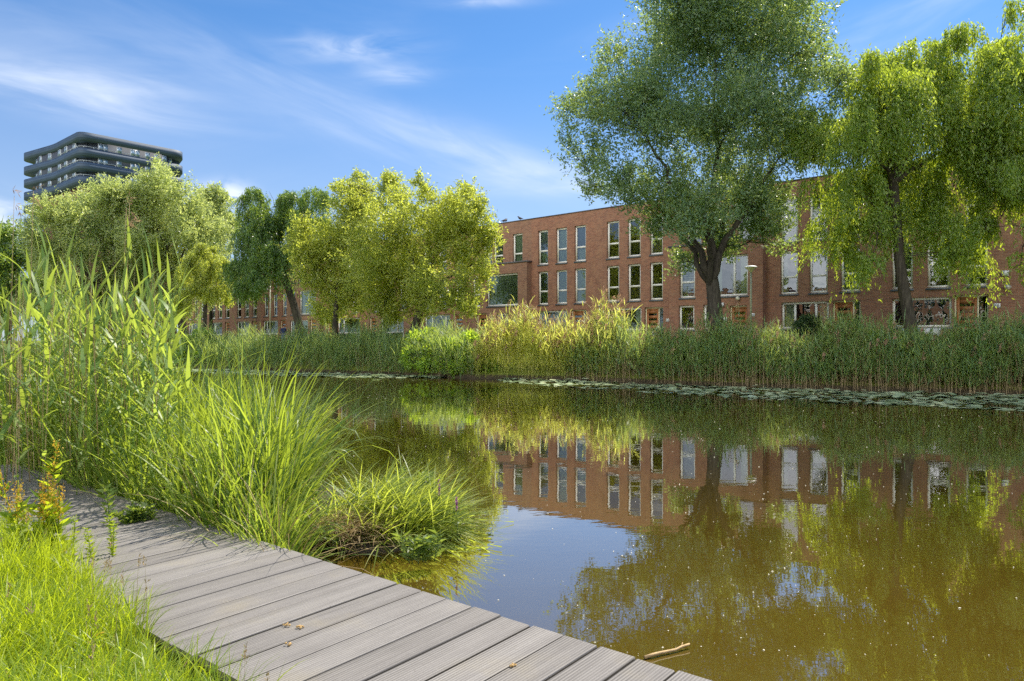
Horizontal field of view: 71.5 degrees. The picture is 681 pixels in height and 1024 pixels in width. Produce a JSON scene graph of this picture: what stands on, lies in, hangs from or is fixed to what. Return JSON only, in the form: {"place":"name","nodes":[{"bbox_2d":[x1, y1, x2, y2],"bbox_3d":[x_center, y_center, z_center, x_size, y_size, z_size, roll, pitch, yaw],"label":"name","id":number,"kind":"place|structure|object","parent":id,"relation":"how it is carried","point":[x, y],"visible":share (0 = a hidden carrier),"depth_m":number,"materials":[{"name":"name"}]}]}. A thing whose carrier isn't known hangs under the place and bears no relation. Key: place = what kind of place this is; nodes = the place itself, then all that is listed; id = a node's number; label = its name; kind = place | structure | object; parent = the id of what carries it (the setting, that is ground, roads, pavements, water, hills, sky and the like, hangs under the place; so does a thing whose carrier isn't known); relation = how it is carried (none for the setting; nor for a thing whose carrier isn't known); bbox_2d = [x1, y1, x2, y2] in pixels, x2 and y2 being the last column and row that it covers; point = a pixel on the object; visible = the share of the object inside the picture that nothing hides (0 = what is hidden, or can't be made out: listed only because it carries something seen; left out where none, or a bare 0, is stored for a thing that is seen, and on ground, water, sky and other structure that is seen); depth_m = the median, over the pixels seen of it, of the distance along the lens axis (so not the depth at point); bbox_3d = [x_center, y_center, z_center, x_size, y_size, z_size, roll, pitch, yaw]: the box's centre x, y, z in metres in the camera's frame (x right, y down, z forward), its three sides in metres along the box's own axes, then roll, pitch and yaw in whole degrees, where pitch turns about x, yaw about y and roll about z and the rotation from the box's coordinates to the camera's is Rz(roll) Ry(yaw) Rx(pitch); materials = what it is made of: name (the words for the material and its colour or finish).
{"place":"outdoors","nodes":[
{"label":"outdoors","id":0,"kind":"place"},
{"bbox_2d":[0,362,1023,680],"bbox_3d":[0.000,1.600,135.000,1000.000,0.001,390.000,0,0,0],"label":"water","id":1,"kind":"structure","parent":0,"point":[850,520],"depth_m":6.36,"materials":[{"name":"brown liquid"}]},
{"bbox_2d":[174,327,222,366],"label":"shrub","id":2,"kind":"object","parent":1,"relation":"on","point":[185,346],"visible":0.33,"depth_m":41.41,"materials":[{"name":"green plant"}]},
{"bbox_2d":[173,367,444,377],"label":"lily pads","id":3,"kind":"object","parent":1,"relation":"on","point":[343,375],"visible":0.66,"depth_m":32.41,"materials":[{"name":"green plant"}]},
{"bbox_2d":[170,309,491,377],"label":"sedges","id":4,"kind":"object","parent":1,"relation":"on","point":[379,348],"visible":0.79,"depth_m":35.14,"materials":[{"name":"green plant"}]},
{"bbox_2d":[391,527,448,563],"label":"leafy herb","id":5,"kind":"object","parent":1,"relation":"on","point":[421,547],"visible":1,"depth_m":4.95,"materials":[{"name":"green plant"}]},
{"bbox_2d":[644,642,689,658],"bbox_3d":[0.795,1.583,3.633,0.290,0.034,0.024,0,0,-28],"label":"stick","id":6,"kind":"object","parent":1,"relation":"on","point":[663,652],"visible":1,"depth_m":3.62,"materials":[{"name":"beige wood"}]},
{"bbox_2d":[498,377,1023,410],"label":"lily pads","id":7,"kind":"object","parent":1,"relation":"on","point":[1001,399],"visible":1,"depth_m":20.83,"materials":[{"name":"green plant"}]},
{"bbox_2d":[0,341,1023,680],"bbox_3d":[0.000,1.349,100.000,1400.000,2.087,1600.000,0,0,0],"label":"ground","id":8,"kind":"structure","parent":0,"point":[522,373],"depth_m":25.74,"materials":[{"name":"green plant"}]},
{"bbox_2d":[0,303,38,483],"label":"common reed","id":9,"kind":"object","parent":8,"relation":"on","point":[10,372],"visible":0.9,"depth_m":5.92,"materials":[{"name":"green plant"}]},
{"bbox_2d":[0,293,43,490],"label":"common reed","id":10,"kind":"object","parent":8,"relation":"on","point":[6,426],"visible":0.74,"depth_m":6.00,"materials":[{"name":"green plant"}]},
{"bbox_2d":[0,215,44,487],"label":"common reed","id":11,"kind":"object","parent":8,"relation":"on","point":[5,412],"visible":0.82,"depth_m":6.13,"materials":[{"name":"green plant"}]},
{"bbox_2d":[3,249,43,480],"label":"common reed","id":12,"kind":"object","parent":8,"relation":"on","point":[26,356],"visible":0.78,"depth_m":6.51,"materials":[{"name":"green plant"}]},
{"bbox_2d":[0,219,56,343],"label":"leafy tree","id":13,"kind":"object","parent":8,"relation":"on","point":[7,273],"visible":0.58,"depth_m":65.25,"materials":[{"name":"green plant"}]},
{"bbox_2d":[3,246,68,458],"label":"common reed","id":14,"kind":"object","parent":8,"relation":"on","point":[47,308],"visible":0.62,"depth_m":7.01,"materials":[{"name":"green plant"}]},
{"bbox_2d":[14,217,57,471],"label":"common reed","id":15,"kind":"object","parent":8,"relation":"on","point":[42,303],"visible":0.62,"depth_m":7.39,"materials":[{"name":"green plant"}]},
{"bbox_2d":[6,284,66,491],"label":"common reed","id":16,"kind":"object","parent":8,"relation":"on","point":[44,381],"visible":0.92,"depth_m":6.01,"materials":[{"name":"green plant"}]},
{"bbox_2d":[0,224,72,471],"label":"common reed","id":17,"kind":"object","parent":8,"relation":"on","point":[42,298],"visible":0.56,"depth_m":7.12,"materials":[{"name":"green plant"}]},
{"bbox_2d":[0,439,74,564],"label":"dock plant","id":18,"kind":"object","parent":8,"relation":"on","point":[45,500],"visible":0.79,"depth_m":4.05,"materials":[{"name":"green plant"}]},
{"bbox_2d":[17,255,84,484],"bbox_3d":[-4.265,0.366,6.563,0.534,2.307,0.690,0,0,-9],"label":"common reed","id":19,"kind":"object","parent":8,"relation":"on","point":[67,348],"visible":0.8,"depth_m":6.53,"materials":[{"name":"green plant"}]},
{"bbox_2d":[32,291,81,453],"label":"common reed","id":20,"kind":"object","parent":8,"relation":"on","point":[59,423],"visible":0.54,"depth_m":6.89,"materials":[{"name":"green plant"}]},
{"bbox_2d":[6,246,111,484],"bbox_3d":[-4.101,0.314,6.492,1.151,2.425,0.505,0,0,-42],"label":"common reed","id":21,"kind":"object","parent":8,"relation":"on","point":[84,292],"visible":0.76,"depth_m":6.46,"materials":[{"name":"green plant"}]},
{"bbox_2d":[36,266,112,475],"bbox_3d":[-4.003,0.401,6.562,0.749,2.268,0.536,0,0,-22],"label":"common reed","id":22,"kind":"object","parent":8,"relation":"on","point":[84,323],"visible":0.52,"depth_m":6.61,"materials":[{"name":"green plant"}]},
{"bbox_2d":[42,316,128,494],"bbox_3d":[-3.588,0.658,5.964,0.744,1.730,0.477,0,0,29],"label":"common reed","id":23,"kind":"object","parent":8,"relation":"on","point":[83,363],"visible":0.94,"depth_m":5.96,"materials":[{"name":"green plant"}]},
{"bbox_2d":[3,171,174,344],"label":"silver willow","id":24,"kind":"object","parent":8,"relation":"on","point":[64,221],"visible":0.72,"depth_m":58.65,"materials":[{"name":"green plant"}]},
{"bbox_2d":[68,513,118,556],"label":"weed","id":25,"kind":"object","parent":8,"relation":"on","point":[112,550],"visible":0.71,"depth_m":4.28,"materials":[{"name":"green plant"}]},
{"bbox_2d":[24,132,182,341],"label":"apartment tower","id":26,"kind":"structure","parent":8,"relation":"on","point":[68,162],"depth_m":156.88,"materials":[{"name":"dark grey metal cladding"},{"name":"glass"}]},
{"bbox_2d":[4,569,205,680],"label":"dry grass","id":27,"kind":"structure","parent":8,"relation":"on","point":[95,638],"depth_m":2.88,"materials":[{"name":"plant"}]},
{"bbox_2d":[0,216,212,494],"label":"reeds","id":28,"kind":"object","parent":8,"relation":"on","point":[162,306],"visible":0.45,"depth_m":6.83,"materials":[{"name":"green plant"}]},
{"bbox_2d":[66,245,146,486],"bbox_3d":[-3.743,0.319,6.331,0.706,2.431,0.881,0,0,-3],"label":"common reed","id":29,"kind":"object","parent":8,"relation":"on","point":[98,359],"visible":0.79,"depth_m":6.45,"materials":[{"name":"green plant"}]},
{"bbox_2d":[96,483,118,523],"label":"marsh herb","id":30,"kind":"object","parent":8,"relation":"on","point":[103,495],"visible":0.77,"depth_m":5.03,"materials":[{"name":"green plant"}]},
{"bbox_2d":[87,309,161,490],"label":"common reed","id":31,"kind":"object","parent":8,"relation":"on","point":[127,397],"visible":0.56,"depth_m":6.13,"materials":[{"name":"green plant"}]},
{"bbox_2d":[117,331,142,474],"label":"common reed","id":32,"kind":"object","parent":8,"relation":"on","point":[127,381],"visible":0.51,"depth_m":6.17,"materials":[{"name":"green plant"}]},
{"bbox_2d":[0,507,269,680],"bbox_3d":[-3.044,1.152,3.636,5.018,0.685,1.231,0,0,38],"label":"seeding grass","id":33,"kind":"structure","parent":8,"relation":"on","point":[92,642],"depth_m":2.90,"materials":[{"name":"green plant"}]},
{"bbox_2d":[106,244,186,426],"bbox_3d":[-3.680,0.282,7.041,1.104,2.534,0.621,0,0,-3],"label":"common reed","id":34,"kind":"object","parent":8,"relation":"on","point":[145,281],"visible":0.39,"depth_m":7.10,"materials":[{"name":"green plant"}]},
{"bbox_2d":[106,261,196,491],"bbox_3d":[-3.057,0.405,5.943,0.873,2.274,0.479,0,0,-14],"label":"common reed","id":35,"kind":"object","parent":8,"relation":"on","point":[176,321],"visible":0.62,"depth_m":6.10,"materials":[{"name":"green plant"}]},
{"bbox_2d":[0,487,308,680],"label":"grass","id":36,"kind":"structure","parent":8,"relation":"on","point":[27,577],"depth_m":2.90,"materials":[{"name":"green plant"}]},
{"bbox_2d":[129,223,185,443],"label":"common reed","id":37,"kind":"object","parent":8,"relation":"on","point":[143,324],"visible":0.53,"depth_m":6.71,"materials":[{"name":"green plant"}]},
{"bbox_2d":[86,152,240,340],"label":"silver willow","id":38,"kind":"object","parent":8,"relation":"on","point":[181,221],"visible":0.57,"depth_m":60.69,"materials":[{"name":"green plant"}]},
{"bbox_2d":[0,312,403,562],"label":"sedges","id":39,"kind":"object","parent":8,"relation":"on","point":[273,439],"visible":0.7,"depth_m":5.78,"materials":[{"name":"green plant"}]},
{"bbox_2d":[168,242,235,336],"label":"weeping willow","id":40,"kind":"object","parent":8,"relation":"on","point":[208,270],"visible":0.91,"depth_m":48.97,"materials":[{"name":"green plant"}]},
{"bbox_2d":[1,405,412,574],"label":"dry straw","id":41,"kind":"object","parent":8,"relation":"on","point":[236,502],"visible":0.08,"depth_m":4.91,"materials":[{"name":"plant"}]},
{"bbox_2d":[186,298,228,334],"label":"terraced house","id":42,"kind":"structure","parent":8,"relation":"on","point":[190,330],"depth_m":80.88,"materials":[{"name":"brick"}]},
{"bbox_2d":[184,180,241,336],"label":"leafy tree","id":43,"kind":"object","parent":8,"relation":"on","point":[222,198],"visible":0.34,"depth_m":69.92,"materials":[{"name":"green plant"}]},
{"bbox_2d":[208,283,256,343],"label":"terraced house","id":44,"kind":"structure","parent":8,"relation":"on","point":[224,320],"depth_m":76.72,"materials":[{"name":"brick"}]},
{"bbox_2d":[233,269,286,342],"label":"terraced house","id":45,"kind":"structure","parent":8,"relation":"on","point":[248,314],"depth_m":73.43,"materials":[{"name":"brick"}]},
{"bbox_2d":[217,185,336,339],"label":"weeping willow","id":46,"kind":"object","parent":8,"relation":"on","point":[260,237],"visible":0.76,"depth_m":45.75,"materials":[{"name":"green plant"}]},
{"bbox_2d":[261,265,315,343],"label":"terraced house","id":47,"kind":"structure","parent":8,"relation":"on","point":[280,318],"depth_m":70.17,"materials":[{"name":"brick"}]},
{"bbox_2d":[287,254,357,342],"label":"terraced house","id":48,"kind":"structure","parent":8,"relation":"on","point":[301,302],"depth_m":66.13,"materials":[{"name":"brick"}]},
{"bbox_2d":[301,290,315,315],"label":"window","id":49,"kind":"structure","parent":48,"relation":"in","point":[303,300],"depth_m":65.92,"materials":[{"name":"white glass"}]},
{"bbox_2d":[310,520,345,546],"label":"leafy herb","id":50,"kind":"object","parent":8,"relation":"on","point":[331,532],"visible":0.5,"depth_m":5.34,"materials":[{"name":"green plant"}]},
{"bbox_2d":[277,167,394,344],"bbox_3d":[-9.613,-4.811,40.120,6.780,10.498,4.736,0,0,0],"label":"leafy tree","id":51,"kind":"object","parent":8,"relation":"on","point":[315,250],"visible":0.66,"depth_m":39.67,"materials":[{"name":"green plant"}]},
{"bbox_2d":[0,464,710,680],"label":"boardwalk","id":52,"kind":"structure","parent":8,"relation":"on","point":[358,626],"depth_m":3.33,"materials":[{"name":"grey wood"}]},
{"bbox_2d":[110,501,157,523],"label":"marsh herb","id":53,"kind":"object","parent":52,"relation":"on","point":[135,515],"visible":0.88,"depth_m":5.10,"materials":[{"name":"green plant"}]},
{"bbox_2d":[170,494,295,550],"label":"fallen sedges","id":54,"kind":"object","parent":52,"relation":"on","point":[238,528],"visible":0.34,"depth_m":4.64,"materials":[{"name":"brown plant"}]},
{"bbox_2d":[324,245,402,343],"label":"terraced house","id":55,"kind":"structure","parent":8,"relation":"on","point":[342,328],"depth_m":62.54,"materials":[{"name":"brick"}]},
{"bbox_2d":[291,447,519,572],"bbox_3d":[-1.037,1.399,5.868,2.281,1.021,2.206,0,0,0],"label":"sedge tussock","id":56,"kind":"object","parent":8,"relation":"on","point":[394,508],"visible":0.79,"depth_m":5.66,"materials":[{"name":"green plant"}]},
{"bbox_2d":[367,237,446,338],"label":"terraced house","id":57,"kind":"structure","parent":8,"relation":"on","point":[403,324],"depth_m":58.00,"materials":[{"name":"brick"}]},
{"bbox_2d":[323,167,508,332],"bbox_3d":[-4.751,-4.490,38.238,9.213,10.019,9.608,0,0,0],"label":"leafy tree","id":58,"kind":"object","parent":8,"relation":"on","point":[455,224],"visible":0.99,"depth_m":36.97,"materials":[{"name":"green plant"}]},
{"bbox_2d":[397,326,455,374],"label":"shrub","id":59,"kind":"object","parent":8,"relation":"on","point":[418,364],"visible":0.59,"depth_m":31.68,"materials":[{"name":"green plant"}]},
{"bbox_2d":[417,234,507,338],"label":"terraced house","id":60,"kind":"structure","parent":8,"relation":"on","point":[457,321],"depth_m":53.72,"materials":[{"name":"brick"}]},
{"bbox_2d":[442,328,498,377],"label":"shrub","id":61,"kind":"object","parent":8,"relation":"on","point":[471,337],"visible":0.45,"depth_m":30.70,"materials":[{"name":"green plant"}]},
{"bbox_2d":[469,218,566,334],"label":"terraced house","id":62,"kind":"structure","parent":8,"relation":"on","point":[514,278],"depth_m":49.38,"materials":[{"name":"brick"}]},
{"bbox_2d":[486,273,517,307],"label":"window","id":63,"kind":"structure","parent":62,"relation":"in","point":[506,288],"depth_m":49.61,"materials":[{"name":"clear glass"}]},
{"bbox_2d":[514,233,522,260],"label":"window","id":64,"kind":"structure","parent":62,"relation":"in","point":[518,238],"depth_m":49.36,"materials":[{"name":"white glass"}]},
{"bbox_2d":[464,285,642,380],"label":"reeds","id":65,"kind":"object","parent":8,"relation":"on","point":[518,340],"visible":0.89,"depth_m":29.33,"materials":[{"name":"green plant"}]},
{"bbox_2d":[531,209,633,332],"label":"terraced house","id":66,"kind":"structure","parent":8,"relation":"on","point":[563,254],"depth_m":46.55,"materials":[{"name":"brick"}]},
{"bbox_2d":[537,230,548,265],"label":"window","id":67,"kind":"structure","parent":66,"relation":"in","point":[543,235],"depth_m":47.89,"materials":[{"name":"white glass"}]},
{"bbox_2d":[537,271,548,305],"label":"window","id":68,"kind":"structure","parent":66,"relation":"in","point":[543,276],"depth_m":47.89,"materials":[{"name":"white glass"}]},
{"bbox_2d":[539,310,566,332],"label":"window","id":69,"kind":"structure","parent":66,"relation":"in","point":[554,312],"depth_m":47.31,"materials":[{"name":"white glass"}]},
{"bbox_2d":[555,228,566,264],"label":"window","id":70,"kind":"structure","parent":66,"relation":"in","point":[561,232],"depth_m":46.88,"materials":[{"name":"white glass"}]},
{"bbox_2d":[555,270,566,304],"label":"window","id":71,"kind":"structure","parent":66,"relation":"in","point":[561,274],"depth_m":46.84,"materials":[{"name":"white glass"}]},
{"bbox_2d":[574,225,585,262],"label":"window","id":72,"kind":"structure","parent":66,"relation":"in","point":[580,230],"depth_m":45.86,"materials":[{"name":"white glass"}]},
{"bbox_2d":[574,268,585,304],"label":"window","id":73,"kind":"structure","parent":66,"relation":"in","point":[580,273],"depth_m":45.87,"materials":[{"name":"white glass"}]},
{"bbox_2d":[595,200,700,341],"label":"terraced house","id":74,"kind":"structure","parent":8,"relation":"on","point":[639,262],"depth_m":43.34,"materials":[{"name":"brick"}]},
{"bbox_2d":[627,218,640,257],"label":"window","id":75,"kind":"structure","parent":74,"relation":"in","point":[639,255],"depth_m":43.15,"materials":[{"name":"white plastic"}]},
{"bbox_2d":[627,264,640,301],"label":"window","id":76,"kind":"structure","parent":74,"relation":"in","point":[630,300],"depth_m":43.10,"materials":[{"name":"white plastic"}]},
{"bbox_2d":[647,308,658,337],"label":"door","id":77,"kind":"structure","parent":74,"relation":"in","point":[649,311],"depth_m":42.22,"materials":[{"name":"brown wood"}]},
{"bbox_2d":[649,262,662,301],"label":"window","id":78,"kind":"structure","parent":74,"relation":"in","point":[652,299],"depth_m":42.11,"materials":[{"name":"white plastic"}]},
{"bbox_2d":[539,0,887,333],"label":"willow tree","id":79,"kind":"object","parent":8,"relation":"on","point":[686,27],"visible":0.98,"depth_m":25.64,"materials":[{"name":"green plant"}]},
{"bbox_2d":[668,189,794,342],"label":"terraced house","id":80,"kind":"structure","parent":8,"relation":"on","point":[734,281],"depth_m":39.42,"materials":[{"name":"brick"}]},
{"bbox_2d":[679,258,695,299],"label":"window","id":81,"kind":"structure","parent":80,"relation":"in","point":[687,296],"depth_m":40.28,"materials":[{"name":"white glass"}]},
{"bbox_2d":[706,254,748,298],"bbox_3d":[11.744,-3.468,38.600,2.380,2.305,0.360,0,0,41],"label":"window","id":82,"kind":"structure","parent":80,"relation":"in","point":[744,257],"depth_m":38.25,"materials":[{"name":"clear glass"}]},
{"bbox_2d":[732,307,746,334],"bbox_3d":[12.217,-0.733,38.185,0.870,2.127,0.125,0,0,41],"label":"door","id":83,"kind":"structure","parent":80,"relation":"in","point":[740,309],"depth_m":38.16,"materials":[{"name":"brown wood"}]},
{"bbox_2d":[744,265,756,330],"bbox_3d":[11.626,-1.647,34.600,0.602,3.994,0.602,0,0,0],"label":"street lamp","id":84,"kind":"object","parent":8,"relation":"on","point":[751,268],"visible":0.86,"depth_m":34.55,"materials":[{"name":"metal"}]},
{"bbox_2d":[555,300,1023,394],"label":"reeds","id":85,"kind":"object","parent":8,"relation":"on","point":[985,347],"visible":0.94,"depth_m":23.25,"materials":[{"name":"green plant"}]},
{"bbox_2d":[585,318,1015,386],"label":"dry reeds","id":86,"kind":"object","parent":8,"relation":"on","point":[812,344],"visible":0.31,"depth_m":23.78,"materials":[{"name":"green plant"}]},
{"bbox_2d":[789,312,823,340],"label":"shrub","id":87,"kind":"object","parent":8,"relation":"on","point":[808,320],"visible":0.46,"depth_m":32.63,"materials":[{"name":"green plant"}]},
{"bbox_2d":[766,169,899,339],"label":"terraced house","id":88,"kind":"structure","parent":8,"relation":"on","point":[815,286],"depth_m":36.26,"materials":[{"name":"brick"}]},
{"bbox_2d":[779,251,798,295],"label":"window","id":89,"kind":"structure","parent":88,"relation":"in","point":[784,259],"depth_m":37.15,"materials":[{"name":"white glass"}]},
{"bbox_2d":[780,197,798,244],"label":"window","id":90,"kind":"structure","parent":88,"relation":"in","point":[794,230],"depth_m":36.94,"materials":[{"name":"white glass"}]},
{"bbox_2d":[780,301,828,330],"bbox_3d":[15.014,-1.248,36.392,2.450,1.465,0.360,0,0,41],"label":"window","id":91,"kind":"structure","parent":88,"relation":"in","point":[789,309],"depth_m":36.91,"materials":[{"name":"white glass"}]},
{"bbox_2d":[808,248,828,294],"bbox_3d":[15.545,-3.468,35.959,0.980,2.305,0.410,0,0,41],"label":"window","id":92,"kind":"structure","parent":88,"relation":"in","point":[818,276],"depth_m":36.05,"materials":[{"name":"white glass"}]},
{"bbox_2d":[809,194,828,241],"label":"window","id":93,"kind":"structure","parent":88,"relation":"in","point":[812,211],"depth_m":36.13,"materials":[{"name":"white glass"}]},
{"bbox_2d":[835,302,852,325],"bbox_3d":[16.434,-0.784,35.191,0.850,2.227,0.050,0,0,41],"label":"door","id":94,"kind":"structure","parent":88,"relation":"in","point":[837,304],"depth_m":35.18,"materials":[{"name":"brown wood"}]},
{"bbox_2d":[839,246,860,293],"bbox_3d":[16.655,-3.468,34.950,0.980,2.305,0.360,0,0,41],"label":"window","id":95,"kind":"structure","parent":88,"relation":"in","point":[843,277],"depth_m":35.14,"materials":[{"name":"white glass"}]},
{"bbox_2d":[772,18,1014,336],"bbox_3d":[13.568,-5.376,24.933,8.331,11.728,6.219,0,0,0],"label":"weeping willow","id":96,"kind":"object","parent":8,"relation":"on","point":[877,125],"visible":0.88,"depth_m":24.41,"materials":[{"name":"green plant"}]},
{"bbox_2d":[878,163,1014,342],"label":"terraced house","id":97,"kind":"structure","parent":8,"relation":"on","point":[931,304],"depth_m":32.44,"materials":[{"name":"brick"}]},
{"bbox_2d":[890,241,913,291],"bbox_3d":[18.382,-3.468,33.432,0.980,2.305,0.359,0,0,41],"label":"window","id":98,"kind":"structure","parent":97,"relation":"in","point":[894,285],"depth_m":33.39,"materials":[{"name":"white glass"}]},
{"bbox_2d":[892,297,952,329],"bbox_3d":[18.958,-1.248,32.914,2.530,1.465,0.342,0,0,41],"label":"window","id":99,"kind":"structure","parent":97,"relation":"in","point":[930,299],"depth_m":32.81,"materials":[{"name":"white glass"}]},
{"bbox_2d":[926,242,951,289],"bbox_3d":[19.494,-3.468,32.455,1.020,2.305,0.360,0,0,41],"label":"window","id":100,"kind":"structure","parent":97,"relation":"in","point":[930,281],"depth_m":32.70,"materials":[{"name":"white glass"}]},
{"bbox_2d":[956,297,976,341],"bbox_3d":[20.292,-0.808,31.751,0.800,2.277,0.125,0,0,41],"label":"door","id":101,"kind":"structure","parent":97,"relation":"in","point":[964,299],"depth_m":31.79,"materials":[{"name":"brown wood"}]},
{"bbox_2d":[964,236,987,287],"bbox_3d":[20.587,-3.468,31.495,0.950,2.305,0.360,0,0,41],"label":"window","id":102,"kind":"structure","parent":97,"relation":"in","point":[982,280],"depth_m":31.48,"materials":[{"name":"clear glass"}]},
{"bbox_2d":[925,0,1023,287],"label":"weeping willow","id":103,"kind":"object","parent":8,"relation":"on","point":[999,65],"visible":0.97,"depth_m":22.83,"materials":[{"name":"green plant"}]},
{"bbox_2d":[1015,212,1023,328],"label":"terraced house","id":104,"kind":"structure","parent":8,"relation":"on","point":[1019,293],"depth_m":30.37,"materials":[{"name":"brick"}]},
{"bbox_2d":[0,0,1023,340],"label":"sky","id":105,"kind":"structure","parent":0,"point":[272,96],"materials":[{"name":"blue"}]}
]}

